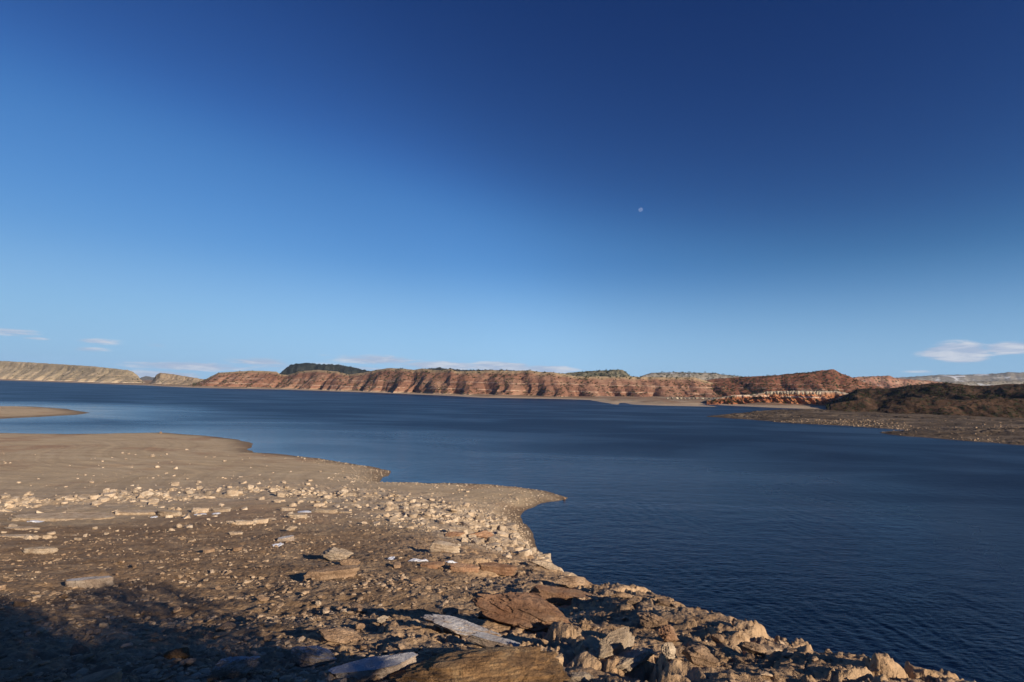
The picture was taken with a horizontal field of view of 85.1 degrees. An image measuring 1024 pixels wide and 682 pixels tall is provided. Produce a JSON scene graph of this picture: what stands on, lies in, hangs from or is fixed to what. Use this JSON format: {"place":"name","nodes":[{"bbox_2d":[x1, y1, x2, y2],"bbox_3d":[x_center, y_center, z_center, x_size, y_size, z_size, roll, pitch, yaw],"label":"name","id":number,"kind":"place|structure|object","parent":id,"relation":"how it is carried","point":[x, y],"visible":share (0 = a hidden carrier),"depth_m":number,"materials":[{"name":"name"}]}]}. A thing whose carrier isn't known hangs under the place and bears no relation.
{"place":"outdoors","nodes":[
{"label":"outdoors","id":0,"kind":"place"},
{"bbox_2d":[0,361,145,383],"bbox_3d":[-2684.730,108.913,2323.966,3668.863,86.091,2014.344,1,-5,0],"label":"hills","id":1,"kind":"structure","parent":0,"point":[40,371],"depth_m":1744.07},
{"bbox_2d":[140,376,154,379],"bbox_3d":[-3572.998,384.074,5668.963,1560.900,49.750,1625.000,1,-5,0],"label":"mountain","id":2,"kind":"structure","parent":0,"point":[146,378],"depth_m":5318.47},
{"bbox_2d":[150,373,203,384],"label":"hills","id":3,"kind":"structure","parent":0,"point":[163,378],"depth_m":1333.57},
{"bbox_2d":[279,363,514,374],"bbox_3d":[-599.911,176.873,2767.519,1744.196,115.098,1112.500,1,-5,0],"label":"mountain","id":4,"kind":"structure","parent":0,"point":[294,368],"depth_m":2597.52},
{"bbox_2d":[0,379,825,408],"bbox_3d":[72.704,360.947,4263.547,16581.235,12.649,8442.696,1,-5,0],"label":"terrain","id":5,"kind":"structure","parent":0,"point":[660,401],"depth_m":695.73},
{"bbox_2d":[189,368,718,396],"bbox_3d":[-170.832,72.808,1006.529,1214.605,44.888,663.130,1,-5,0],"label":"hills","id":6,"kind":"structure","parent":0,"point":[481,384],"depth_m":859.86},
{"bbox_2d":[0,406,975,681],"bbox_3d":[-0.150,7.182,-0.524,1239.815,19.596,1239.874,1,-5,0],"label":"ground","id":7,"kind":"structure","parent":0,"point":[58,460],"depth_m":18.27,"materials":[{"name":"soil"}]},
{"bbox_2d":[0,494,10,498],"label":"rock","id":8,"kind":"object","parent":7,"relation":"on","point":[2,496],"visible":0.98,"depth_m":51.56,"materials":[{"name":"stone"}]},
{"bbox_2d":[0,534,40,537],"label":"flat rock","id":9,"kind":"object","parent":7,"relation":"on","point":[17,535],"visible":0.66,"depth_m":30.84,"materials":[{"name":"stone"}]},
{"bbox_2d":[13,599,29,606],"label":"rock","id":10,"kind":"object","parent":7,"relation":"on","point":[21,602],"visible":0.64,"depth_m":12.83,"materials":[{"name":"brown stone"}]},
{"bbox_2d":[4,526,39,529],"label":"flat rock","id":11,"kind":"object","parent":7,"relation":"on","point":[21,527],"visible":0.84,"depth_m":34.81,"materials":[{"name":"stone"}]},
{"bbox_2d":[22,547,58,553],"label":"flat rock","id":12,"kind":"object","parent":7,"relation":"on","point":[40,550],"visible":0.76,"depth_m":25.22,"materials":[{"name":"stone"}]},
{"bbox_2d":[7,512,114,520],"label":"flat rock","id":13,"kind":"object","parent":7,"relation":"on","point":[64,516],"visible":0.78,"depth_m":40.40,"materials":[{"name":"stone"}]},
{"bbox_2d":[70,644,90,655],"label":"rock","id":14,"kind":"object","parent":7,"relation":"on","point":[77,649],"visible":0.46,"depth_m":7.86,"materials":[{"name":"grey stone"}]},
{"bbox_2d":[64,576,114,587],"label":"flat rock","id":15,"kind":"object","parent":7,"relation":"on","point":[96,582],"visible":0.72,"depth_m":15.97,"materials":[{"name":"stone"}]},
{"bbox_2d":[71,668,121,681],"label":"rock","id":16,"kind":"object","parent":7,"relation":"on","point":[112,675],"visible":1,"depth_m":4.79,"materials":[{"name":"grey stone"}]},
{"bbox_2d":[91,500,101,504],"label":"rock","id":17,"kind":"object","parent":7,"relation":"on","point":[97,502],"visible":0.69,"depth_m":49.12,"materials":[{"name":"stone"}]},
{"bbox_2d":[90,664,110,673],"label":"rock","id":18,"kind":"object","parent":7,"relation":"on","point":[97,668],"visible":0.29,"depth_m":5.29,"materials":[{"name":"grey stone"}]},
{"bbox_2d":[98,496,110,502],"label":"rock","id":19,"kind":"object","parent":7,"relation":"on","point":[102,499],"visible":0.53,"depth_m":51.00,"materials":[{"name":"stone"}]},
{"bbox_2d":[103,491,116,497],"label":"rock","id":20,"kind":"object","parent":7,"relation":"on","point":[111,494],"visible":0.61,"depth_m":52.58,"materials":[{"name":"stone"}]},
{"bbox_2d":[114,510,157,514],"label":"flat rock","id":21,"kind":"object","parent":7,"relation":"on","point":[137,512],"visible":0.78,"depth_m":43.75,"materials":[{"name":"stone"}]},
{"bbox_2d":[156,510,181,515],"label":"flat rock","id":22,"kind":"object","parent":7,"relation":"on","point":[168,512],"visible":0.81,"depth_m":43.22,"materials":[{"name":"stone"}]},
{"bbox_2d":[163,647,189,659],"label":"boulder","id":23,"kind":"object","parent":7,"relation":"on","point":[181,653],"visible":0.87,"depth_m":6.12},
{"bbox_2d":[173,606,180,612],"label":"rock","id":24,"kind":"object","parent":7,"relation":"on","point":[176,609],"visible":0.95,"depth_m":11.95,"materials":[{"name":"brown stone"}]},
{"bbox_2d":[192,619,202,622],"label":"rock","id":25,"kind":"object","parent":7,"relation":"on","point":[197,620],"visible":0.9,"depth_m":10.56,"materials":[{"name":"brown stone"}]},
{"bbox_2d":[191,507,208,512],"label":"flat rock","id":26,"kind":"object","parent":7,"relation":"on","point":[201,509],"visible":0.88,"depth_m":44.80,"materials":[{"name":"stone"}]},
{"bbox_2d":[203,547,214,552],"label":"rock","id":27,"kind":"object","parent":7,"relation":"on","point":[208,549],"visible":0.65,"depth_m":23.36,"materials":[{"name":"brown stone"}]},
{"bbox_2d":[204,633,213,638],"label":"rock","id":28,"kind":"object","parent":7,"relation":"on","point":[209,635],"visible":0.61,"depth_m":7.82,"materials":[{"name":"grey stone"}]},
{"bbox_2d":[212,507,230,511],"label":"flat rock","id":29,"kind":"object","parent":7,"relation":"on","point":[224,509],"visible":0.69,"depth_m":45.57,"materials":[{"name":"stone"}]},
{"bbox_2d":[215,622,235,631],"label":"rock","id":30,"kind":"object","parent":7,"relation":"on","point":[224,626],"visible":0.81,"depth_m":8.85,"materials":[{"name":"brown stone"}]},
{"bbox_2d":[226,490,237,495],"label":"rock","id":31,"kind":"object","parent":7,"relation":"on","point":[232,492],"visible":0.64,"depth_m":56.72,"materials":[{"name":"stone"}]},
{"bbox_2d":[204,656,260,680],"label":"boulder","id":32,"kind":"object","parent":7,"relation":"on","point":[230,667],"visible":0.93,"depth_m":5.40,"materials":[{"name":"stone"}]},
{"bbox_2d":[228,531,242,534],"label":"flat rock","id":33,"kind":"object","parent":7,"relation":"on","point":[235,532],"visible":0.97,"depth_m":32.33,"materials":[{"name":"stone"}]},
{"bbox_2d":[232,546,241,550],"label":"rock","id":34,"kind":"object","parent":7,"relation":"on","point":[236,548],"visible":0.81,"depth_m":23.98,"materials":[{"name":"brown stone"}]},
{"bbox_2d":[234,520,253,524],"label":"flat rock","id":35,"kind":"object","parent":7,"relation":"on","point":[243,522],"visible":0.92,"depth_m":36.47,"materials":[{"name":"stone"}]},
{"bbox_2d":[244,615,256,621],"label":"rock","id":36,"kind":"object","parent":7,"relation":"on","point":[248,618],"visible":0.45,"depth_m":10.32,"materials":[{"name":"brown stone"}]},
{"bbox_2d":[252,518,268,523],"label":"flat rock","id":37,"kind":"object","parent":7,"relation":"on","point":[261,520],"visible":0.81,"depth_m":37.68,"materials":[{"name":"stone"}]},
{"bbox_2d":[256,596,268,601],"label":"rock","id":38,"kind":"object","parent":7,"relation":"on","point":[263,598],"visible":1,"depth_m":12.76,"materials":[{"name":"brown stone"}]},
{"bbox_2d":[263,635,272,641],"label":"rock","id":39,"kind":"object","parent":7,"relation":"on","point":[267,638],"visible":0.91,"depth_m":7.50,"materials":[{"name":"brown stone"}]},
{"bbox_2d":[0,448,542,539],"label":"stones","id":40,"kind":"object","parent":7,"relation":"on","point":[49,536],"visible":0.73,"depth_m":43.34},
{"bbox_2d":[276,490,286,497],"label":"rock","id":41,"kind":"object","parent":7,"relation":"on","point":[279,493],"visible":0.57,"depth_m":56.69,"materials":[{"name":"stone"}]},
{"bbox_2d":[277,535,294,541],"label":"flat rock","id":42,"kind":"object","parent":7,"relation":"on","point":[288,537],"visible":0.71,"depth_m":28.43,"materials":[{"name":"stone"}]},
{"bbox_2d":[280,507,295,510],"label":"flat rock","id":43,"kind":"object","parent":7,"relation":"on","point":[286,509],"visible":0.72,"depth_m":47.12,"materials":[{"name":"stone"}]},
{"bbox_2d":[0,479,576,575],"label":"rubble","id":44,"kind":"object","parent":7,"relation":"on","point":[454,518],"visible":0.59,"depth_m":50.74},
{"bbox_2d":[285,526,296,530],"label":"rock","id":45,"kind":"object","parent":7,"relation":"on","point":[289,528],"visible":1,"depth_m":33.33,"materials":[{"name":"stone"}]},
{"bbox_2d":[287,513,307,517],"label":"flat rock","id":46,"kind":"object","parent":7,"relation":"on","point":[296,515],"visible":0.97,"depth_m":40.42,"materials":[{"name":"stone"}]},
{"bbox_2d":[291,645,336,668],"bbox_3d":[-2.183,3.489,6.176,0.626,0.236,0.338,5,-4,5],"label":"boulder","id":47,"kind":"object","parent":7,"relation":"on","point":[304,657],"visible":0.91,"depth_m":6.08,"materials":[{"name":"stone"}]},
{"bbox_2d":[313,502,324,506],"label":"flat rock","id":48,"kind":"object","parent":7,"relation":"on","point":[320,504],"visible":0.84,"depth_m":50.34,"materials":[{"name":"stone"}]},
{"bbox_2d":[311,508,337,512],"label":"flat rock","id":49,"kind":"object","parent":7,"relation":"on","point":[321,510],"visible":0.83,"depth_m":45.88,"materials":[{"name":"stone"}]},
{"bbox_2d":[303,565,359,580],"bbox_3d":[-5.370,6.950,16.606,1.622,0.353,0.490,-2,-2,-16],"label":"flat rock","id":50,"kind":"object","parent":7,"relation":"on","point":[335,572],"visible":0.77,"depth_m":16.46,"materials":[{"name":"brown stone"}]},
{"bbox_2d":[321,547,353,560],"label":"boulder","id":51,"kind":"object","parent":7,"relation":"on","point":[332,553],"visible":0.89,"depth_m":21.99,"materials":[{"name":"stone"}]},
{"bbox_2d":[317,627,364,643],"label":"boulder","id":52,"kind":"object","parent":7,"relation":"on","point":[337,635],"visible":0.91,"depth_m":7.41,"materials":[{"name":"brown stone"}]},
{"bbox_2d":[339,558,360,564],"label":"boulder","id":53,"kind":"object","parent":7,"relation":"on","point":[348,561],"visible":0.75,"depth_m":19.69,"materials":[{"name":"brown stone"}]},
{"bbox_2d":[350,603,363,610],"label":"rock","id":54,"kind":"object","parent":7,"relation":"on","point":[353,606],"visible":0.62,"depth_m":11.59,"materials":[{"name":"brown stone"}]},
{"bbox_2d":[354,623,364,629],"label":"boulder","id":55,"kind":"object","parent":7,"relation":"on","point":[358,626],"visible":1,"depth_m":8.48,"materials":[{"name":"brown stone"}]},
{"bbox_2d":[356,608,365,612],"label":"rock","id":56,"kind":"object","parent":7,"relation":"on","point":[362,610],"visible":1,"depth_m":11.17,"materials":[{"name":"brown stone"}]},
{"bbox_2d":[328,652,417,680],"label":"flat rock","id":57,"kind":"object","parent":7,"relation":"on","point":[380,667],"visible":0.8,"depth_m":5.60,"materials":[{"name":"stone"}]},
{"bbox_2d":[377,615,388,623],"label":"boulder","id":58,"kind":"object","parent":7,"relation":"on","point":[382,619],"visible":1,"depth_m":8.83,"materials":[{"name":"stone"}]},
{"bbox_2d":[393,561,400,567],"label":"rock","id":59,"kind":"object","parent":7,"relation":"on","point":[396,564],"visible":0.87,"depth_m":20.28,"materials":[{"name":"brown stone"}]},
{"bbox_2d":[410,502,420,506],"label":"rock","id":60,"kind":"object","parent":7,"relation":"on","point":[418,504],"visible":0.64,"depth_m":54.44,"materials":[{"name":"stone"}]},
{"bbox_2d":[410,576,421,581],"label":"rock","id":61,"kind":"object","parent":7,"relation":"on","point":[417,578],"visible":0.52,"depth_m":15.93,"materials":[{"name":"brown stone"}]},
{"bbox_2d":[409,558,428,561],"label":"flat rock","id":62,"kind":"object","parent":7,"relation":"on","point":[415,559],"visible":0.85,"depth_m":21.51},
{"bbox_2d":[284,458,562,547],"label":"gravel","id":63,"kind":"structure","parent":7,"relation":"on","point":[513,489],"depth_m":69.61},
{"bbox_2d":[420,561,444,568],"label":"flat rock","id":64,"kind":"object","parent":7,"relation":"on","point":[435,564],"visible":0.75,"depth_m":20.54,"materials":[{"name":"red stone"}]},
{"bbox_2d":[431,648,437,655],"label":"rock","id":65,"kind":"object","parent":7,"relation":"on","point":[434,651],"visible":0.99,"depth_m":6.38,"materials":[{"name":"brown stone"}]},
{"bbox_2d":[428,540,460,552],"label":"flat rock","id":66,"kind":"object","parent":7,"relation":"on","point":[439,546],"visible":0.81,"depth_m":25.10,"materials":[{"name":"stone"}]},
{"bbox_2d":[442,608,458,614],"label":"rock","id":67,"kind":"object","parent":7,"relation":"on","point":[452,610],"visible":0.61,"depth_m":10.49,"materials":[{"name":"brown stone"}]},
{"bbox_2d":[445,531,464,536],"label":"boulder","id":68,"kind":"object","parent":7,"relation":"on","point":[453,533],"visible":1,"depth_m":34.53,"materials":[{"name":"red stone"}]},
{"bbox_2d":[420,614,500,636],"bbox_3d":[-0.753,4.181,8.111,1.279,0.145,0.413,8,-3,13],"label":"boulder","id":69,"kind":"object","parent":7,"relation":"on","point":[458,626],"visible":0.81,"depth_m":8.09,"materials":[{"name":"stone"}]},
{"bbox_2d":[449,563,479,572],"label":"flat rock","id":70,"kind":"object","parent":7,"relation":"on","point":[460,567],"visible":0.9,"depth_m":20.13,"materials":[{"name":"red stone"}]},
{"bbox_2d":[471,538,481,544],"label":"rock","id":71,"kind":"object","parent":7,"relation":"on","point":[477,541],"visible":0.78,"depth_m":33.04,"materials":[{"name":"stone"}]},
{"bbox_2d":[387,646,570,681],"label":"boulder","id":72,"kind":"object","parent":7,"relation":"on","point":[512,664],"visible":1,"depth_m":5.45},
{"bbox_2d":[469,530,493,538],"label":"boulder","id":73,"kind":"object","parent":7,"relation":"on","point":[485,534],"visible":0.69,"depth_m":37.40,"materials":[{"name":"red stone"}]},
{"bbox_2d":[476,611,490,618],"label":"boulder","id":74,"kind":"object","parent":7,"relation":"on","point":[480,615],"visible":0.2,"depth_m":9.82,"materials":[{"name":"red stone"}]},
{"bbox_2d":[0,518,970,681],"bbox_3d":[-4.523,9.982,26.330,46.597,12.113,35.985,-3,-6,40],"label":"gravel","id":75,"kind":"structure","parent":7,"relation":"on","point":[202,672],"depth_m":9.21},
{"bbox_2d":[487,536,496,542],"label":"rock","id":76,"kind":"object","parent":7,"relation":"on","point":[491,539],"visible":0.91,"depth_m":35.94,"materials":[{"name":"stone"}]},
{"bbox_2d":[467,632,520,646],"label":"flat rock","id":77,"kind":"object","parent":7,"relation":"on","point":[483,639],"visible":0.58,"depth_m":6.89,"materials":[{"name":"stone"}]},
{"bbox_2d":[478,562,516,575],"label":"flat rock","id":78,"kind":"object","parent":7,"relation":"on","point":[502,569],"visible":0.99,"depth_m":20.25,"materials":[{"name":"red stone"}]},
{"bbox_2d":[496,531,507,535],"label":"rock","id":79,"kind":"object","parent":7,"relation":"on","point":[501,533],"visible":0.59,"depth_m":43.91,"materials":[{"name":"stone"}]},
{"bbox_2d":[498,525,505,530],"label":"rock","id":80,"kind":"object","parent":7,"relation":"on","point":[501,527],"visible":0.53,"depth_m":48.02,"materials":[{"name":"stone"}]},
{"bbox_2d":[505,522,516,529],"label":"rock","id":81,"kind":"object","parent":7,"relation":"on","point":[514,525],"visible":0.6,"depth_m":51.68,"materials":[{"name":"stone"}]},
{"bbox_2d":[471,592,569,631],"bbox_3d":[0.196,4.263,8.863,1.762,0.398,0.941,8,2,18],"label":"boulder","id":82,"kind":"object","parent":7,"relation":"on","point":[532,612],"visible":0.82,"depth_m":8.66,"materials":[{"name":"red stone"}]},
{"bbox_2d":[528,560,558,569],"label":"boulder","id":83,"kind":"object","parent":7,"relation":"on","point":[546,564],"visible":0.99,"depth_m":22.87,"materials":[{"name":"stone"}]},
{"bbox_2d":[529,584,592,606],"bbox_3d":[1.192,5.894,12.803,1.628,0.359,0.533,7,2,8],"label":"flat rock","id":84,"kind":"object","parent":7,"relation":"on","point":[556,596],"visible":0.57,"depth_m":12.68,"materials":[{"name":"red stone"}]},
{"bbox_2d":[555,576,590,587],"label":"boulder","id":85,"kind":"object","parent":7,"relation":"on","point":[570,581],"visible":0.95,"depth_m":16.15,"materials":[{"name":"brown stone"}]},
{"bbox_2d":[566,671,594,681],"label":"boulder","id":86,"kind":"object","parent":7,"relation":"on","point":[581,676],"visible":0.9,"depth_m":5.55,"materials":[{"name":"stone"}]},
{"bbox_2d":[598,626,634,659],"bbox_3d":[1.158,3.430,6.257,0.610,0.263,0.169,-21,16,-28],"label":"rock","id":87,"kind":"object","parent":7,"relation":"on","point":[617,641],"visible":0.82,"depth_m":6.23,"materials":[{"name":"stone"}]},
{"bbox_2d":[611,591,632,597],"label":"boulder","id":88,"kind":"object","parent":7,"relation":"on","point":[618,594],"visible":1,"depth_m":11.36,"materials":[{"name":"brown stone"}]},
{"bbox_2d":[627,598,640,604],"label":"boulder","id":89,"kind":"object","parent":7,"relation":"on","point":[633,601],"visible":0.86,"depth_m":10.63,"materials":[{"name":"brown stone"}]},
{"bbox_2d":[615,647,654,672],"bbox_3d":[1.290,3.482,6.079,0.558,0.180,0.301,-8,2,-19],"label":"boulder","id":90,"kind":"object","parent":7,"relation":"on","point":[630,660],"visible":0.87,"depth_m":6.02,"materials":[{"name":"stone"}]},
{"bbox_2d":[636,612,667,628],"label":"boulder","id":91,"kind":"object","parent":7,"relation":"on","point":[650,620],"visible":0.84,"depth_m":8.48,"materials":[{"name":"brown stone"}]},
{"bbox_2d":[655,599,672,605],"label":"boulder","id":92,"kind":"object","parent":7,"relation":"on","point":[661,602],"visible":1,"depth_m":10.49,"materials":[{"name":"brown stone"}]},
{"bbox_2d":[658,625,678,641],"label":"boulder","id":93,"kind":"object","parent":7,"relation":"on","point":[666,633],"visible":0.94,"depth_m":7.05,"materials":[{"name":"red stone"}]},
{"bbox_2d":[661,642,675,660],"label":"boulder","id":94,"kind":"object","parent":7,"relation":"on","point":[668,650],"visible":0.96,"depth_m":5.74,"materials":[{"name":"stone"}]},
{"bbox_2d":[681,645,718,667],"bbox_3d":[1.934,3.265,5.738,0.361,0.206,0.195,0,-5,10],"label":"boulder","id":95,"kind":"object","parent":7,"relation":"on","point":[700,655],"visible":0.84,"depth_m":5.67,"materials":[{"name":"brown stone"}]},
{"bbox_2d":[711,633,724,642],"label":"boulder","id":96,"kind":"object","parent":7,"relation":"on","point":[718,638],"visible":1,"depth_m":7.31,"materials":[{"name":"brown stone"}]},
{"bbox_2d":[736,641,766,655],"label":"boulder","id":97,"kind":"object","parent":7,"relation":"on","point":[755,648],"visible":1,"depth_m":6.49,"materials":[{"name":"brown stone"}]},
{"bbox_2d":[0,380,1023,681],"bbox_3d":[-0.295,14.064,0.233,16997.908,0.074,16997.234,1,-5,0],"label":"water","id":98,"kind":"structure","parent":0,"point":[870,542],"depth_m":80.23,"materials":[{"name":"blue liquid"}]},
{"bbox_2d":[0,0,1023,378],"label":"sky","id":99,"kind":"structure","parent":0,"point":[201,189],"materials":[{"name":"blue"}]},
{"bbox_2d":[562,370,632,376],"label":"hills","id":100,"kind":"structure","parent":0,"point":[613,372],"depth_m":1643.12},
{"bbox_2d":[8,361,1023,416],"bbox_3d":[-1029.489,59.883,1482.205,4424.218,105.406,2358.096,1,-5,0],"label":"scrub","id":101,"kind":"object","parent":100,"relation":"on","point":[847,398],"visible":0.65,"depth_m":845.46,"materials":[{"name":"green plant"}]},
{"bbox_2d":[641,372,740,379],"bbox_3d":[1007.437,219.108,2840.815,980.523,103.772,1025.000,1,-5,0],"label":"mountain","id":102,"kind":"structure","parent":0,"point":[701,376],"depth_m":2633.14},
{"bbox_2d":[706,391,847,404],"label":"hills","id":103,"kind":"structure","parent":0,"point":[821,397],"depth_m":579.34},
{"bbox_2d":[705,369,883,396],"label":"hills","id":104,"kind":"structure","parent":0,"point":[838,378],"depth_m":891.61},
{"bbox_2d":[706,409,1023,444],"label":"headland","id":105,"kind":"structure","parent":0,"point":[944,431],"depth_m":250.76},
{"bbox_2d":[747,416,1023,442],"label":"rubble","id":106,"kind":"object","parent":105,"relation":"on","point":[881,423],"visible":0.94,"depth_m":240.22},
{"bbox_2d":[853,375,953,387],"bbox_3d":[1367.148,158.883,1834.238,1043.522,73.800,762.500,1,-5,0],"label":"hills","id":107,"kind":"structure","parent":0,"point":[887,381],"depth_m":1648.73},
{"bbox_2d":[826,383,1023,409],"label":"hills","id":108,"kind":"structure","parent":0,"point":[977,390],"depth_m":456.65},
{"bbox_2d":[829,397,1023,417],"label":"hills","id":109,"kind":"structure","parent":0,"point":[912,405],"depth_m":338.92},
{"bbox_2d":[896,372,1023,381],"bbox_3d":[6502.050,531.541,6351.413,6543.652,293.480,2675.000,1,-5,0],"label":"mountain","id":110,"kind":"structure","parent":0,"point":[1008,376],"depth_m":5824.81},
{"bbox_2d":[948,380,1023,385],"bbox_3d":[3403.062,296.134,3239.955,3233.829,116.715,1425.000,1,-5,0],"label":"mountain","id":111,"kind":"structure","parent":0,"point":[987,383],"depth_m":2834.44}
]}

